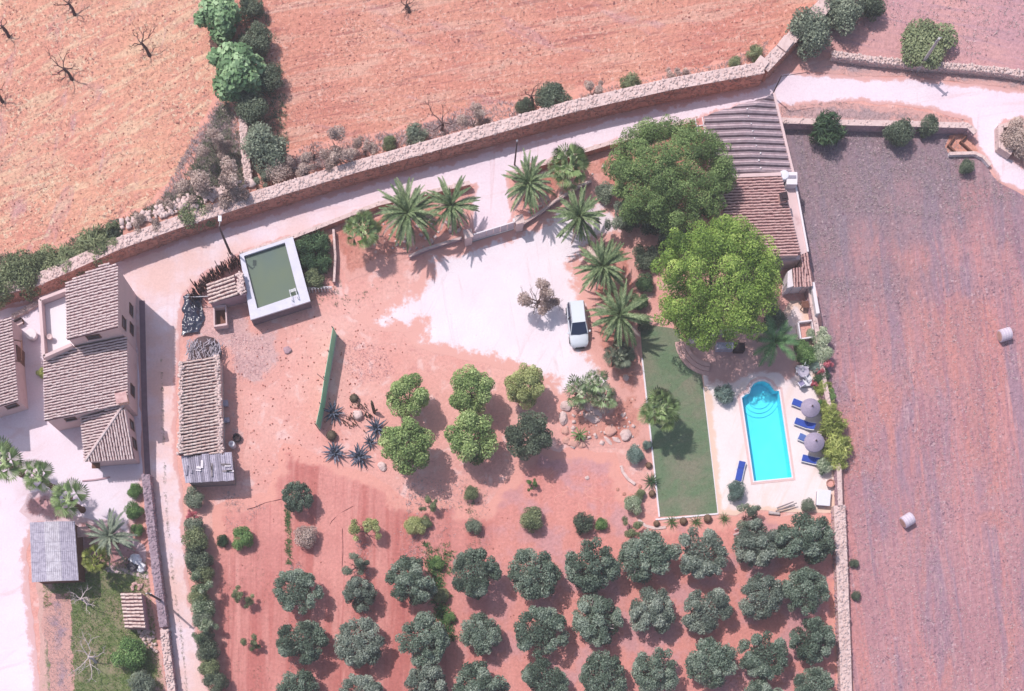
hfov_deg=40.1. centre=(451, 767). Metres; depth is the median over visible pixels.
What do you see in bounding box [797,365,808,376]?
garden table
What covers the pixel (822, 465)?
shrub
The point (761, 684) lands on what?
olive tree
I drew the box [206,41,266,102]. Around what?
fig tree
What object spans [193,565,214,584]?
oleander
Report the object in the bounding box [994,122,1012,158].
stone wall
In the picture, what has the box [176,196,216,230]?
shrub
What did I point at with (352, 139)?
weeds
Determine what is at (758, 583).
olive tree
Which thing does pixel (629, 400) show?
planting bed
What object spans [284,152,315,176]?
shrub
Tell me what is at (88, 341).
house
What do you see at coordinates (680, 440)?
grass
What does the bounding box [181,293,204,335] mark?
plastic sheet
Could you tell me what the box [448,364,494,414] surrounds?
round tree
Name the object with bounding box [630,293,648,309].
shrub
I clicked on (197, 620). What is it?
oleander
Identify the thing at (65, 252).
shrub
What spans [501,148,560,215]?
date palm
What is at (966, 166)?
shrub
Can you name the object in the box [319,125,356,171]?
shrub
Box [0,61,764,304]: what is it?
stone wall
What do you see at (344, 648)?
olive tree
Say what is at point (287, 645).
olive tree
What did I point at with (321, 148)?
clods
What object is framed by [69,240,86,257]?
shrub
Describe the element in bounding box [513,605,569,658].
olive tree
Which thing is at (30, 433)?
courtyard
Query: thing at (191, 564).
oleander
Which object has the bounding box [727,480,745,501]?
shrub
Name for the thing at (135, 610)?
tile shed
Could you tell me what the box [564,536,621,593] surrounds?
olive tree
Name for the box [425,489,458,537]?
vegetable row
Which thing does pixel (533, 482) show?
shrub
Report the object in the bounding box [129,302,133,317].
window
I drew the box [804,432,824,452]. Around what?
sunshade
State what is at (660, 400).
round tree
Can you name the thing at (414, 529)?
vegetable row
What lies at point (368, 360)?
weeds
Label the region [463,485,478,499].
shrub
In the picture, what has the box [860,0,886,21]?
carob tree
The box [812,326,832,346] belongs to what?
shrub
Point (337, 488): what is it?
orchard
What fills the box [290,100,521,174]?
scrub
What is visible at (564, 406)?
rock
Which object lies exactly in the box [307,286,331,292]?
picket rail
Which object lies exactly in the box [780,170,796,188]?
water cistern
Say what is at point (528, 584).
olive tree
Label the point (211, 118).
scrub
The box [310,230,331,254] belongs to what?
shrub
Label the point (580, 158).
fan palm
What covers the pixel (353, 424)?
cactus clump
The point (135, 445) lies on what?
window
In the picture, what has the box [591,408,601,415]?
rock
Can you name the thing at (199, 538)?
oleander
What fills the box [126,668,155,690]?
shrub
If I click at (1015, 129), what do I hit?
shrub
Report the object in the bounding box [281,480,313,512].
olive tree
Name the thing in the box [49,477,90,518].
fan palm
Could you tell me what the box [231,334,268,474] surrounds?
weeds
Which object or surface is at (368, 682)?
olive tree
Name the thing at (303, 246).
shrub
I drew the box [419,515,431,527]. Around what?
shrub
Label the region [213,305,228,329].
trough
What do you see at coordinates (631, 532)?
shrub
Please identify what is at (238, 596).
shrub
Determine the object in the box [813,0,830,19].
capping slab
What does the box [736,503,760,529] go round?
shrub
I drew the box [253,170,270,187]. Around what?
shrub
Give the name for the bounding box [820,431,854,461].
shrub
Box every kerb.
[82,476,109,481]
[641,358,659,516]
[655,513,717,519]
[703,388,718,513]
[773,72,806,92]
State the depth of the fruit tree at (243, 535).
123.66 m
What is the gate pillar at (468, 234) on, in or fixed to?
on the ground at (436, 416)
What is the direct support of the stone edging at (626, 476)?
on the ground at (436, 416)
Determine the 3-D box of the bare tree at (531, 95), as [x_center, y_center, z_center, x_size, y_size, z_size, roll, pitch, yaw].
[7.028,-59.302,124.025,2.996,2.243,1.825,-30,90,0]
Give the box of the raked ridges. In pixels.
[548,469,603,515]
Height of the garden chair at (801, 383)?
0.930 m
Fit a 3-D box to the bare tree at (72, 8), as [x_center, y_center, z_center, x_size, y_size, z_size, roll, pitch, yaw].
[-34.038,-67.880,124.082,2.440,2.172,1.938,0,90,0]
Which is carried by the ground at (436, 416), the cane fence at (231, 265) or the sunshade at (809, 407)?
the cane fence at (231, 265)
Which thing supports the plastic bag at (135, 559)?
on the planting bed at (139, 548)
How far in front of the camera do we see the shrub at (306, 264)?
123.60 m
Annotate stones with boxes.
[382,165,639,448]
[520,285,561,313]
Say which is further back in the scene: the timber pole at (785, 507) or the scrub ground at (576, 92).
the scrub ground at (576, 92)
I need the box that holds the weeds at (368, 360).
[342,340,394,381]
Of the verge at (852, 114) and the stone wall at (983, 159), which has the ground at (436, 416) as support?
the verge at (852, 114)
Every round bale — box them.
[899,512,915,527]
[997,327,1012,341]
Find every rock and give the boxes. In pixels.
[283,346,290,353]
[352,401,359,407]
[352,410,362,420]
[377,461,386,470]
[559,411,567,424]
[560,400,570,410]
[561,427,568,434]
[562,436,569,443]
[568,439,579,446]
[577,442,585,447]
[583,413,599,423]
[585,403,592,411]
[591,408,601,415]
[604,436,611,444]
[605,425,616,436]
[620,429,631,440]
[623,374,628,380]
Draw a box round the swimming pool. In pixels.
[737,377,794,484]
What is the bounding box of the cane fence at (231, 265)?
[187,251,242,305]
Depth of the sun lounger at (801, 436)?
124.57 m
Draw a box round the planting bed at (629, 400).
[560,237,651,459]
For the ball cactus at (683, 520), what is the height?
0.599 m
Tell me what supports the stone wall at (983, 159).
on the field at (903, 433)
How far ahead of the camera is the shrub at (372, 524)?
123.06 m
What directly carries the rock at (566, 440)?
on the planting bed at (629, 400)
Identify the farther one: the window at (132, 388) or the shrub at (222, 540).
the shrub at (222, 540)
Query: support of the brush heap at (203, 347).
on the rubbly soil
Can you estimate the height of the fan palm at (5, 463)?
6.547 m
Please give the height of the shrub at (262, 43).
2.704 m
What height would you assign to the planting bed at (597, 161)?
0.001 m
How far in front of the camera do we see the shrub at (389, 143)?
124.12 m
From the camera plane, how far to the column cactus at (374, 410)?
123.92 m
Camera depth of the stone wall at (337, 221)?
124.04 m
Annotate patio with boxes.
[681,328,806,386]
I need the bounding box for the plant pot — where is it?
[826,479,834,486]
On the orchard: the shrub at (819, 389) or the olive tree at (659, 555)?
the olive tree at (659, 555)
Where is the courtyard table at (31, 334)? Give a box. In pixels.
[25,328,37,340]
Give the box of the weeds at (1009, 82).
[836,62,1020,88]
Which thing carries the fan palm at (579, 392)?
on the ground at (436, 416)
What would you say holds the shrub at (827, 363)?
on the ground at (436, 416)
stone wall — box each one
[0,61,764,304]
[11,300,38,318]
[141,473,170,628]
[160,629,177,690]
[237,93,253,188]
[240,181,469,252]
[332,229,336,283]
[409,236,461,258]
[510,116,697,179]
[523,179,591,226]
[762,0,829,81]
[781,117,977,139]
[804,288,842,505]
[829,50,1023,81]
[830,505,851,690]
[948,151,990,167]
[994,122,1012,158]
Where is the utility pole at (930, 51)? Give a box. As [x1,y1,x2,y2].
[917,37,941,70]
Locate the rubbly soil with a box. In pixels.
[183,298,287,469]
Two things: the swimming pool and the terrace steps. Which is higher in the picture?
the terrace steps
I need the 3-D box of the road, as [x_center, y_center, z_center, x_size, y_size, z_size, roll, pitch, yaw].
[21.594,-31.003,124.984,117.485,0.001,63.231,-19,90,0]
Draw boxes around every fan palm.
[0,435,24,482]
[18,459,54,492]
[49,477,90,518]
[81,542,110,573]
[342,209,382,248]
[547,141,590,192]
[562,373,594,409]
[583,369,610,394]
[587,381,617,413]
[601,339,636,368]
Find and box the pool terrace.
[680,301,834,514]
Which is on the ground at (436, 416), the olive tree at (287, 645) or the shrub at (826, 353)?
the shrub at (826, 353)
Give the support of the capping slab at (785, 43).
on the stone wall at (776, 56)
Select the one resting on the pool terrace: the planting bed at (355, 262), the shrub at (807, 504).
the shrub at (807, 504)
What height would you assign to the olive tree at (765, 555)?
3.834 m
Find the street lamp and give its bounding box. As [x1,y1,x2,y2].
[218,215,231,254]
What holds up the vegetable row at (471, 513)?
on the orchard
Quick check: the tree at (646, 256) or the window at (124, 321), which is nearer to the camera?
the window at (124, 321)
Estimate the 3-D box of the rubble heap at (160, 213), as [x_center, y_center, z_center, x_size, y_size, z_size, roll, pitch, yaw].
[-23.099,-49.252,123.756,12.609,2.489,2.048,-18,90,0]
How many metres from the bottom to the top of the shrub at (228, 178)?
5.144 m
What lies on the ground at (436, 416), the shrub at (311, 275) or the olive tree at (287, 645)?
the shrub at (311, 275)
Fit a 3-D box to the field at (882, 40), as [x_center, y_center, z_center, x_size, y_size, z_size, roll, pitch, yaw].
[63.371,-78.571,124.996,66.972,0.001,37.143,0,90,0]
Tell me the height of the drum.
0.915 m
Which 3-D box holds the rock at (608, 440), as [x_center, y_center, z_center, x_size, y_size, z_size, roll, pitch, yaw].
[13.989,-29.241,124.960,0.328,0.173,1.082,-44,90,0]
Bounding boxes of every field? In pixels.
[0,0,235,251]
[232,0,816,188]
[784,130,1023,690]
[796,0,1023,69]
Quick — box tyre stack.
[232,433,241,441]
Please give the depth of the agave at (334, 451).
124.52 m
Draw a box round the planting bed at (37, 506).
[19,490,75,521]
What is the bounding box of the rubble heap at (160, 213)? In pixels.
[119,178,256,234]
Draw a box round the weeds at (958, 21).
[849,0,1023,56]
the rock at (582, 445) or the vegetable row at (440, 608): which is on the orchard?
the vegetable row at (440, 608)
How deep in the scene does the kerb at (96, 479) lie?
124.88 m
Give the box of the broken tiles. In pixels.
[130,582,142,590]
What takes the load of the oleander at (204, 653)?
on the ground at (436, 416)
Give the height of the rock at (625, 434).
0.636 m
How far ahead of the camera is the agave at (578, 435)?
124.13 m
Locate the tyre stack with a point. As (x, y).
(239, 435)
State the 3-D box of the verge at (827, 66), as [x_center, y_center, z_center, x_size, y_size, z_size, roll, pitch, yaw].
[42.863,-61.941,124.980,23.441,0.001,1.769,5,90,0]
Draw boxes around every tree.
[0,18,9,37]
[0,82,4,103]
[44,46,81,80]
[52,0,76,16]
[67,585,94,614]
[67,630,105,682]
[129,24,156,57]
[193,0,242,45]
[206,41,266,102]
[231,526,253,550]
[272,568,323,614]
[275,620,328,664]
[275,668,319,690]
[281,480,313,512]
[309,142,319,163]
[333,616,385,668]
[339,142,357,180]
[339,673,382,690]
[342,576,377,612]
[378,416,435,474]
[384,555,437,605]
[385,373,429,417]
[395,610,450,666]
[399,0,413,15]
[404,663,447,690]
[423,96,459,136]
[443,410,498,465]
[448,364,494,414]
[451,547,502,599]
[451,660,510,690]
[459,612,502,655]
[504,362,544,409]
[504,410,552,460]
[507,548,561,600]
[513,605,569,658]
[518,84,538,107]
[521,657,569,690]
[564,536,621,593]
[571,591,623,647]
[578,649,627,690]
[601,114,737,235]
[605,182,630,230]
[617,528,676,584]
[629,585,675,633]
[630,646,679,690]
[632,243,658,269]
[638,385,682,432]
[649,214,783,351]
[656,218,691,254]
[670,526,728,578]
[681,587,732,635]
[684,636,738,688]
[731,518,780,567]
[737,630,788,680]
[738,572,783,620]
[744,678,783,690]
[774,512,835,564]
[780,566,829,615]
[785,5,832,61]
[788,616,835,665]
[793,666,834,690]
[824,0,866,36]
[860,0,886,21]
[900,18,958,69]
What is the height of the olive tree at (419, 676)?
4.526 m
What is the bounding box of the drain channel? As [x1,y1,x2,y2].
[139,300,150,474]
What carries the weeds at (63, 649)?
on the dry bed at (46, 621)
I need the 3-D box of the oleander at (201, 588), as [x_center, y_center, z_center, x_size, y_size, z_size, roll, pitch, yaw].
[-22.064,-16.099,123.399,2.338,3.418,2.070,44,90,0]
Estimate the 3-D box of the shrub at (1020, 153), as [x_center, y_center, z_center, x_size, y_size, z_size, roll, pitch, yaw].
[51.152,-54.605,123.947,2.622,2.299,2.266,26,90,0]
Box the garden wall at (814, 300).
[810,282,819,315]
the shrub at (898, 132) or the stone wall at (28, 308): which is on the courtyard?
the stone wall at (28, 308)
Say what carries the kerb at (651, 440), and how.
on the ground at (436, 416)
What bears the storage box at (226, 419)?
on the rubbly soil
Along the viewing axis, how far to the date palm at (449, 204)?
120.98 m
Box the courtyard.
[0,305,143,690]
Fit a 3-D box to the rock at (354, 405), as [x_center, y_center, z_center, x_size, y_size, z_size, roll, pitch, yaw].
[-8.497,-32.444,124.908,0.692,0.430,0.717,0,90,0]
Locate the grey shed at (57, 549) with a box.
[30,521,84,583]
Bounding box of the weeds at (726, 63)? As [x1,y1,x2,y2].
[579,40,770,96]
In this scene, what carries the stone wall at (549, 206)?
on the ground at (436, 416)
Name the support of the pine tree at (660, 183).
on the ground at (436, 416)
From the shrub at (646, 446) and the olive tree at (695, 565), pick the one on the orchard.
the olive tree at (695, 565)
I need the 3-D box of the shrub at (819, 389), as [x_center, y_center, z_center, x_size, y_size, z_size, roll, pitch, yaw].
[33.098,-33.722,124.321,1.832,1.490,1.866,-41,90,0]
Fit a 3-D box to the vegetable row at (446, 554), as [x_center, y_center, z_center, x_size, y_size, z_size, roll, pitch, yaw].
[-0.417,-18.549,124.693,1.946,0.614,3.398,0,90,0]
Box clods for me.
[1,0,835,689]
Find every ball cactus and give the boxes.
[326,430,336,440]
[349,394,358,402]
[645,462,651,468]
[648,490,655,496]
[653,520,659,526]
[680,517,686,524]
[703,514,711,522]
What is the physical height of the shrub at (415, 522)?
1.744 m
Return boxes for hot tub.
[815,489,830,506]
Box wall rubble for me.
[137,630,157,652]
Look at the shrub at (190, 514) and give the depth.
123.97 m
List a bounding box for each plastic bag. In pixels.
[128,554,141,564]
[137,562,145,572]
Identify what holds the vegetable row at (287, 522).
on the orchard
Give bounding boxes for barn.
[176,354,224,456]
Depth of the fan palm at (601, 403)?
122.50 m
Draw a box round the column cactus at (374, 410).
[371,400,377,413]
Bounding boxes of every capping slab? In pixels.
[755,55,768,67]
[777,35,793,51]
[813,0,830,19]
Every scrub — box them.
[162,101,243,202]
[217,0,288,141]
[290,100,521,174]
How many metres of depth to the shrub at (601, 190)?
123.87 m
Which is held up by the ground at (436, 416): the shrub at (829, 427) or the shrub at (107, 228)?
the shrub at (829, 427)
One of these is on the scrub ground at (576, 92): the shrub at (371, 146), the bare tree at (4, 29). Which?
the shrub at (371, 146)
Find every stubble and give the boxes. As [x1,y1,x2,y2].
[283,0,803,163]
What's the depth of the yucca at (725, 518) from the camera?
124.61 m
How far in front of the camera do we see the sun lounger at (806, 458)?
124.57 m
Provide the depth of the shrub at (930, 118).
123.71 m
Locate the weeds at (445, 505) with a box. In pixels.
[393,476,489,574]
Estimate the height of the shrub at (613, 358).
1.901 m
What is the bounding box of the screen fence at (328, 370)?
[314,326,337,429]
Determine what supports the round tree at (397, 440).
on the ground at (436, 416)
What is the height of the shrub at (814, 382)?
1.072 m
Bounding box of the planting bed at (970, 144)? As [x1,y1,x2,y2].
[945,134,977,152]
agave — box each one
[322,442,345,463]
[323,401,344,424]
[345,443,370,467]
[363,434,377,450]
[365,417,386,441]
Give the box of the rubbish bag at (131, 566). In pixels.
[126,560,138,570]
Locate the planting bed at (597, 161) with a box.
[515,133,700,227]
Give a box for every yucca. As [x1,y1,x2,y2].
[664,516,678,528]
[689,516,703,525]
[719,511,730,524]
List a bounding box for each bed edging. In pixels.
[947,136,955,151]
[959,135,971,150]
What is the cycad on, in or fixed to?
on the ground at (436, 416)
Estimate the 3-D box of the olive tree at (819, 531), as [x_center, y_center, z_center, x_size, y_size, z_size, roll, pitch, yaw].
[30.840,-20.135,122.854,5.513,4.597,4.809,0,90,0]
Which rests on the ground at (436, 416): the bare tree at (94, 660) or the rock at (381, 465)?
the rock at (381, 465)
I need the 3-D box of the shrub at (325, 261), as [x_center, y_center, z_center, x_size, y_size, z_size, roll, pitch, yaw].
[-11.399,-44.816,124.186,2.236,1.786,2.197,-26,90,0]
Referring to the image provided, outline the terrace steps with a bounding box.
[675,341,709,375]
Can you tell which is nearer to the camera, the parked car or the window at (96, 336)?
the window at (96, 336)
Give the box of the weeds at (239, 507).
[224,491,265,531]
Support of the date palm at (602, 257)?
on the planting bed at (629, 400)
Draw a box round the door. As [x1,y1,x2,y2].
[16,345,24,366]
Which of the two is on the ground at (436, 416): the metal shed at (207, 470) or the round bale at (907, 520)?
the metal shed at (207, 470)
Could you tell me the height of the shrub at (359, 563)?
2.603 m
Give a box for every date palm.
[84,508,139,565]
[374,177,443,252]
[424,175,480,235]
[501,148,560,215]
[546,185,606,245]
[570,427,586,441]
[573,232,631,296]
[585,278,655,349]
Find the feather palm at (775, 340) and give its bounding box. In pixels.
[753,314,799,366]
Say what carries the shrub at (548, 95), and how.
on the scrub ground at (576, 92)
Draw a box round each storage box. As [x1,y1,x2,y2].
[223,400,228,406]
[224,417,229,422]
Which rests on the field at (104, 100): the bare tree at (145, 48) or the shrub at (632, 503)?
the bare tree at (145, 48)
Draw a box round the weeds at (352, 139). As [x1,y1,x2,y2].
[125,100,515,224]
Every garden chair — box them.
[796,379,806,388]
[802,379,814,387]
[803,374,811,380]
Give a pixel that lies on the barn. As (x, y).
(201, 411)
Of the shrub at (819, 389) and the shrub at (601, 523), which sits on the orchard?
the shrub at (601, 523)
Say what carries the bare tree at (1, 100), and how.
on the field at (104, 100)
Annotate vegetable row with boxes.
[283,509,291,563]
[287,562,304,671]
[346,540,378,617]
[400,491,432,558]
[417,540,461,641]
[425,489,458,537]
[437,542,455,574]
[459,486,484,546]
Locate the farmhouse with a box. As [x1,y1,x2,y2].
[694,93,812,294]
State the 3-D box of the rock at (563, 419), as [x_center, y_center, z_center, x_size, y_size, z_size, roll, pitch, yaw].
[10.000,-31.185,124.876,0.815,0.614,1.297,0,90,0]
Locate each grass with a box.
[42,557,163,690]
[160,360,185,683]
[645,351,714,513]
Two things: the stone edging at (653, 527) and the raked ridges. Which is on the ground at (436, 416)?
the stone edging at (653, 527)
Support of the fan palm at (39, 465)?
on the courtyard
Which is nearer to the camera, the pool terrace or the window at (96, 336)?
the window at (96, 336)
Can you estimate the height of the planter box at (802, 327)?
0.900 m
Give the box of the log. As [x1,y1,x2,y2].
[768,511,779,514]
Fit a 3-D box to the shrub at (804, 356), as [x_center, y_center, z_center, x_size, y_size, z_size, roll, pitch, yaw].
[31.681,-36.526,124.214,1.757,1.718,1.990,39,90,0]
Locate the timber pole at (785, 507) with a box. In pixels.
[776,502,796,511]
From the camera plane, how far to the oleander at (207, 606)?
123.01 m
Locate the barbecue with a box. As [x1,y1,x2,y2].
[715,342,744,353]
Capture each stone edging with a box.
[620,465,635,484]
[637,519,665,529]
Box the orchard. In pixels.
[205,443,837,690]
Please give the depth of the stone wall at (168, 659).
123.94 m
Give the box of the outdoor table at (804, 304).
[800,301,809,309]
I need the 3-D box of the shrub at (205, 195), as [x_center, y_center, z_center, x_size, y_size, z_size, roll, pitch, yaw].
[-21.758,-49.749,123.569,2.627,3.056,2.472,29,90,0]
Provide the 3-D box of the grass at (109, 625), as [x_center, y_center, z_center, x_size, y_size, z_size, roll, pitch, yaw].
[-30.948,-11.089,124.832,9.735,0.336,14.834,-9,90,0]
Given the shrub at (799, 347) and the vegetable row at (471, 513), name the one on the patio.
the shrub at (799, 347)
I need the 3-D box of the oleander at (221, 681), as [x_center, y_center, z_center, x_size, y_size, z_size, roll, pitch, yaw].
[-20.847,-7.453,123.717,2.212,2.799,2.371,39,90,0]
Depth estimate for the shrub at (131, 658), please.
123.00 m
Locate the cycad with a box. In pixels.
[641,473,660,488]
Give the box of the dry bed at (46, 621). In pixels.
[41,593,74,690]
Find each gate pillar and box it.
[463,228,472,246]
[514,214,524,231]
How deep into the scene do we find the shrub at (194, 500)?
123.72 m
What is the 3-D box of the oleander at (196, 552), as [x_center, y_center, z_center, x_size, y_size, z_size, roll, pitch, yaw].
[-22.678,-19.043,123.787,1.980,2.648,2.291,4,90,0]
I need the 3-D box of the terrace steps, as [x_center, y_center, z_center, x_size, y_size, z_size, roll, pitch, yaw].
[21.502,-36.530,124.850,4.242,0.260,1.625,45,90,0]
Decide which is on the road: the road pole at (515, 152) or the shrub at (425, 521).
the road pole at (515, 152)
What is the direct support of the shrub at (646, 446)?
on the planting bed at (629, 400)
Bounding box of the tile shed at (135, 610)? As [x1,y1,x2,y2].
[120,593,149,629]
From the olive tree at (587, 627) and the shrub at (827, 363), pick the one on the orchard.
the olive tree at (587, 627)
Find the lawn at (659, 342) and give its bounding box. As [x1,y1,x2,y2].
[640,325,716,516]
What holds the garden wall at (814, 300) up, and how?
on the ground at (436, 416)
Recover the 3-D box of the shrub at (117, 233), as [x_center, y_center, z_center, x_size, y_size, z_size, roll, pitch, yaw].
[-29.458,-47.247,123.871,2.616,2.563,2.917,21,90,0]
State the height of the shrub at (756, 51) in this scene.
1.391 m
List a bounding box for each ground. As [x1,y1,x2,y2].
[0,94,243,269]
[26,48,1023,690]
[254,45,774,186]
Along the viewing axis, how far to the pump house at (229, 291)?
122.63 m
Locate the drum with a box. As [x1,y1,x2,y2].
[228,441,235,448]
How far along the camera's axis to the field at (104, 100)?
125.00 m
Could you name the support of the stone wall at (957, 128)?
on the ground at (436, 416)
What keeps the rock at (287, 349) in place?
on the rubbly soil
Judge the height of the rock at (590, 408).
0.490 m
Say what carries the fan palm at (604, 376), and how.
on the planting bed at (629, 400)
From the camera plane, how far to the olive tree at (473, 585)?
121.58 m
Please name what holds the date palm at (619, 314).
on the planting bed at (629, 400)
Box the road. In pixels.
[0,70,1023,690]
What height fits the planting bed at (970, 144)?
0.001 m
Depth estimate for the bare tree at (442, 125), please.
123.64 m
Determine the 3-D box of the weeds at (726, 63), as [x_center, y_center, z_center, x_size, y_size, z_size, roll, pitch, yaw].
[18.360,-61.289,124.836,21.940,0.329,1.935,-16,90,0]
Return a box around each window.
[4,403,19,410]
[64,416,77,422]
[85,334,102,340]
[122,315,126,331]
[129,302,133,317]
[129,418,135,431]
[130,321,134,337]
[130,383,135,398]
[132,436,138,451]
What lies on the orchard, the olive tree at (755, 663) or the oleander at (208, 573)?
the olive tree at (755, 663)
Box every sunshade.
[800,398,819,417]
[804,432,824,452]
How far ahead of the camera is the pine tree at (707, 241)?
116.98 m
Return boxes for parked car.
[566,300,590,348]
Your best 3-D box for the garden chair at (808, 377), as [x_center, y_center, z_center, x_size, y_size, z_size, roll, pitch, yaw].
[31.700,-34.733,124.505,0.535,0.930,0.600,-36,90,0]
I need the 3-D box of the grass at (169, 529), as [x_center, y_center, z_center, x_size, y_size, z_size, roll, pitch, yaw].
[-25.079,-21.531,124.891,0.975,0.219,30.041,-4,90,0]
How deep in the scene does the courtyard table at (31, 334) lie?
124.23 m
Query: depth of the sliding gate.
124.07 m
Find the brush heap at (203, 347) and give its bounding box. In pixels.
[185,336,223,360]
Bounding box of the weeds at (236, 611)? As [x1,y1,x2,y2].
[221,550,271,688]
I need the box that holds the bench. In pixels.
[13,317,23,324]
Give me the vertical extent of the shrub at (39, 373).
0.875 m
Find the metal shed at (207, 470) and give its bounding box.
[181,452,235,486]
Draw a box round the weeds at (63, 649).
[42,596,72,690]
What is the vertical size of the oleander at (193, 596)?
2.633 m
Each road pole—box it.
[145,592,160,600]
[514,140,517,165]
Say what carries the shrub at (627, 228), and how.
on the ground at (436, 416)
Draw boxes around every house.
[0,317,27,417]
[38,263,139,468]
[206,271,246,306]
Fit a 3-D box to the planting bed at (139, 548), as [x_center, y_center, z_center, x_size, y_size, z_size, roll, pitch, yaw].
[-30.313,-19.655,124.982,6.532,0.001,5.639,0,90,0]
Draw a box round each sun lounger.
[734,460,745,481]
[791,398,802,408]
[793,417,816,429]
[797,432,806,442]
[801,454,820,464]
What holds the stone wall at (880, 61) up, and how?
on the ground at (436, 416)
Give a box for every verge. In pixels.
[779,102,964,121]
[801,57,1023,90]
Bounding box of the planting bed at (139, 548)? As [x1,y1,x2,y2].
[75,516,147,578]
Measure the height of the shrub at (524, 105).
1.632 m
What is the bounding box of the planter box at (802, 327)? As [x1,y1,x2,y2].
[796,320,813,340]
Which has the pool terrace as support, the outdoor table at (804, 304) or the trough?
the outdoor table at (804, 304)
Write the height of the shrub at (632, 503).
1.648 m
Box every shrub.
[0,264,15,308]
[1,249,43,301]
[33,243,60,270]
[35,367,43,378]
[49,241,84,284]
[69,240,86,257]
[75,223,116,266]
[96,222,119,251]
[104,218,124,239]
[110,636,146,671]
[124,500,144,519]
[126,483,142,499]
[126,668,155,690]
[130,524,144,536]
[132,210,159,233]
[155,192,186,211]
[173,170,197,209]
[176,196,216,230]
[183,485,204,508]
[185,509,197,521]
[191,156,249,209]
[192,188,212,210]
[196,127,233,159]
[216,534,228,547]
[231,585,254,607]
[233,88,268,125]
[237,20,272,56]
[239,0,264,19]
[240,121,288,174]
[240,633,260,650]
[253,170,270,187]
[258,62,282,93]
[264,157,293,184]
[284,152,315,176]
[293,525,316,548]
[295,234,314,255]
[298,253,318,270]
[304,267,324,289]
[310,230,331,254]
[315,251,332,274]
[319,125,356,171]
[341,552,369,575]
[348,518,381,540]
[352,135,377,155]
[382,135,395,151]
[403,516,425,534]
[406,122,428,145]
[418,495,437,511]
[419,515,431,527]
[429,555,444,570]
[434,588,448,602]
[443,613,455,623]
[456,101,490,126]
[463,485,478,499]
[465,517,482,534]
[514,97,534,113]
[517,277,559,315]
[519,506,542,532]
[526,478,537,491]
[534,81,572,109]
[573,511,593,534]
[580,80,603,97]
[594,180,614,205]
[595,517,607,529]
[610,347,629,367]
[619,70,641,88]
[621,516,642,537]
[622,212,641,232]
[624,495,641,515]
[626,444,644,463]
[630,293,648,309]
[635,272,653,291]
[635,488,645,499]
[637,314,649,331]
[640,208,662,234]
[642,441,652,450]
[665,67,690,77]
[713,383,734,404]
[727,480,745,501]
[728,55,740,66]
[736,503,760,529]
[745,44,762,62]
[763,306,787,330]
[793,339,809,353]
[796,345,817,365]
[801,497,815,511]
[806,328,820,340]
[808,108,848,147]
[809,360,825,373]
[810,339,833,362]
[810,380,818,386]
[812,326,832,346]
[812,369,830,383]
[813,380,832,395]
[816,359,833,374]
[816,457,832,475]
[817,409,849,436]
[820,398,837,418]
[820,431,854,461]
[827,455,848,469]
[829,388,836,400]
[849,558,858,567]
[851,591,860,600]
[882,117,915,147]
[916,114,938,137]
[958,158,974,173]
[1000,116,1023,152]
[1013,143,1023,164]
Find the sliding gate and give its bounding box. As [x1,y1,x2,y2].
[472,221,514,241]
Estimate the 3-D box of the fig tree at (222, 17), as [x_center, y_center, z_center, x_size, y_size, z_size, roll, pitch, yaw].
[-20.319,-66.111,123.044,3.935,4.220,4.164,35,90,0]
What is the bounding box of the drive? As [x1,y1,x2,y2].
[351,192,633,408]
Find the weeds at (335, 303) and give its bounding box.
[310,273,399,312]
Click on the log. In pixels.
(773, 513)
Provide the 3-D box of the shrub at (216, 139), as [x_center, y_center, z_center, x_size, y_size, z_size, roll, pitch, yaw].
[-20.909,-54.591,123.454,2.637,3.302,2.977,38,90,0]
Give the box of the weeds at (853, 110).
[781,100,962,120]
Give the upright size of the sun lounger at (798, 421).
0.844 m
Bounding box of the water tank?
[239,237,311,324]
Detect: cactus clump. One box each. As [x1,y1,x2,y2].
[342,417,364,430]
[350,402,366,409]
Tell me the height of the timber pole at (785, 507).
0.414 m
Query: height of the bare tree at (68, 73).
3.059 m
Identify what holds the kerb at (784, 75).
on the road
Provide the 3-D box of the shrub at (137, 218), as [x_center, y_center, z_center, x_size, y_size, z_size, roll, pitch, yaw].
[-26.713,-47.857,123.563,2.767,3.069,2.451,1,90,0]
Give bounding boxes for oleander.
[181,524,208,550]
[183,517,205,533]
[183,541,202,561]
[184,549,213,574]
[187,583,210,604]
[190,571,213,598]
[190,596,215,617]
[191,618,219,644]
[192,611,215,630]
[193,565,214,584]
[195,640,220,662]
[197,630,218,650]
[197,657,219,677]
[201,672,229,690]
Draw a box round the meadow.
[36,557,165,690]
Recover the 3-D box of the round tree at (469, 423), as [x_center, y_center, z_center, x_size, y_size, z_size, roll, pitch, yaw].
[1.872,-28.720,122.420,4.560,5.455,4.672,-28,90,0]
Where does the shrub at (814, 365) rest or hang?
on the pool terrace
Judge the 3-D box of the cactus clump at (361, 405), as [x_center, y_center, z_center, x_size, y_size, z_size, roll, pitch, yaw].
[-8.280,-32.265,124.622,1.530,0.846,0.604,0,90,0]
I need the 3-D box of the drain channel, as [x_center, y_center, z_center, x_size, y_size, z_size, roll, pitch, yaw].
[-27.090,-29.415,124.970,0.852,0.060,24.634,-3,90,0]
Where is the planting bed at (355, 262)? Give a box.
[300,191,467,281]
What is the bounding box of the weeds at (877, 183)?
[794,130,1013,296]

